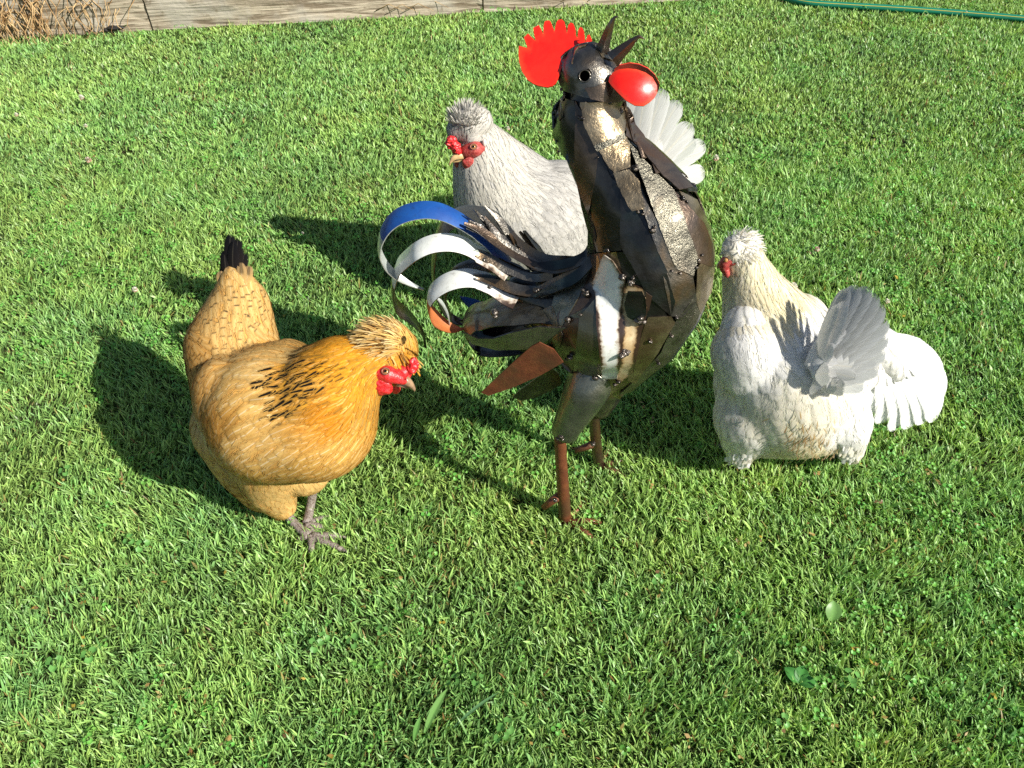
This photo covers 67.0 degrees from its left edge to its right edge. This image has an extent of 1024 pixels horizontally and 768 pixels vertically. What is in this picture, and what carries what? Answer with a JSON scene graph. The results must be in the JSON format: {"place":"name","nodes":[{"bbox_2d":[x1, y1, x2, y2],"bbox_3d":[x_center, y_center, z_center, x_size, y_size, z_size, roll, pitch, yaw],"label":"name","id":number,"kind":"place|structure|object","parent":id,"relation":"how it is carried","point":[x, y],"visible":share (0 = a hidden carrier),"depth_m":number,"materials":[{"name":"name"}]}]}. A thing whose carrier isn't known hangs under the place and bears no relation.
{"place":"outdoors","nodes":[
{"label":"outdoors","id":0,"kind":"place"},
{"bbox_2d":[0,0,1023,767],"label":"ground","id":1,"kind":"structure","parent":0,"point":[776,666],"depth_m":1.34,"materials":[{"name":"plant"}]},
{"bbox_2d":[0,0,136,45],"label":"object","id":2,"kind":"object","parent":1,"relation":"on","point":[7,22],"visible":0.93,"depth_m":2.75,"materials":[{"name":"brown plant"}]},
{"bbox_2d":[102,25,124,31],"bbox_3d":[-1.452,-1.295,2.820,0.083,0.024,0.021,-10,46,-10],"label":"withered leaf","id":3,"kind":"object","parent":1,"relation":"on","point":[114,28],"visible":1,"depth_m":2.81,"materials":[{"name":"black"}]},
{"bbox_2d":[182,234,422,556],"bbox_3d":[-0.344,0.047,1.200,0.390,0.449,0.258,17,47,16],"label":"hen","id":4,"kind":"object","parent":1,"relation":"on","point":[277,426],"visible":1,"depth_m":1.11,"materials":[{"name":"brown"}]},
{"bbox_2d":[0,0,679,38],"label":"timber edging","id":5,"kind":"object","parent":1,"relation":"on","point":[144,15],"visible":0.77,"depth_m":2.87,"materials":[{"name":"beige wood"}]},
{"bbox_2d":[413,717,420,740],"bbox_3d":[-0.130,0.470,1.054,0.011,0.021,0.025,0,45,0],"label":"wide grass blade","id":6,"kind":"object","parent":1,"relation":"on","point":[416,728],"visible":1,"depth_m":1.05,"materials":[{"name":"green plant"}]},
{"bbox_2d":[423,689,446,732],"bbox_3d":[-0.106,0.453,1.073,0.011,0.018,0.062,21,49,19],"label":"wide grass blade","id":7,"kind":"object","parent":1,"relation":"on","point":[434,710],"visible":1,"depth_m":1.07,"materials":[{"name":"green plant"}]},
{"bbox_2d":[454,692,498,726],"bbox_3d":[-0.049,0.453,1.079,0.079,0.009,0.005,-29,52,-26],"label":"wide grass blade","id":8,"kind":"object","parent":1,"relation":"on","point":[472,710],"visible":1,"depth_m":1.07,"materials":[{"name":"green plant"}]},
{"bbox_2d":[376,0,611,11],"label":"dry stems","id":9,"kind":"object","parent":1,"relation":"on","point":[426,7],"visible":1,"depth_m":2.92,"materials":[{"name":"beige plant"}]},
{"bbox_2d":[0,0,1023,767],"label":"clover leaves","id":10,"kind":"object","parent":1,"relation":"on","point":[508,720],"visible":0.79,"depth_m":1.52,"materials":[{"name":"green plant"}]},
{"bbox_2d":[5,36,1023,764],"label":"dry litter","id":11,"kind":"object","parent":1,"relation":"on","point":[543,566],"visible":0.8,"depth_m":1.19,"materials":[{"name":"beige plant"}]},
{"bbox_2d":[377,16,714,540],"bbox_3d":[0.035,-0.097,1.103,0.461,0.787,0.221,7,45,7],"label":"rooster sculpture","id":12,"kind":"object","parent":1,"relation":"on","point":[608,317],"visible":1,"depth_m":0.99,"materials":[{"name":"metal"}]},
{"bbox_2d":[442,89,705,279],"bbox_3d":[0.137,-0.393,1.617,0.543,0.476,0.251,-25,50,-23],"label":"hen","id":13,"kind":"object","parent":1,"relation":"on","point":[515,184],"visible":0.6,"depth_m":1.48,"materials":[{"name":"white"}]},
{"bbox_2d":[784,666,816,687],"bbox_3d":[0.415,0.422,1.111,0.043,0.008,0.034,0,45,0],"label":"broadleaf weed","id":14,"kind":"object","parent":1,"relation":"on","point":[807,679],"visible":1,"depth_m":1.11,"materials":[{"name":"green plant"}]},
{"bbox_2d":[710,225,946,469],"bbox_3d":[0.541,-0.021,1.268,0.453,0.440,0.256,0,45,0],"label":"hen","id":15,"kind":"object","parent":1,"relation":"on","point":[798,374],"visible":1,"depth_m":1.20,"materials":[{"name":"white"}]},
{"bbox_2d":[826,601,841,621],"bbox_3d":[0.488,0.348,1.177,0.022,0.020,0.023,-24,50,-22],"label":"broadleaf weed","id":16,"kind":"object","parent":1,"relation":"on","point":[833,611],"visible":1,"depth_m":1.18,"materials":[{"name":"green plant"}]},
{"bbox_2d":[780,0,1023,21],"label":"garden hose","id":17,"kind":"object","parent":1,"relation":"on","point":[921,10],"visible":1,"depth_m":2.96,"materials":[{"name":"green rubber"}]}
]}

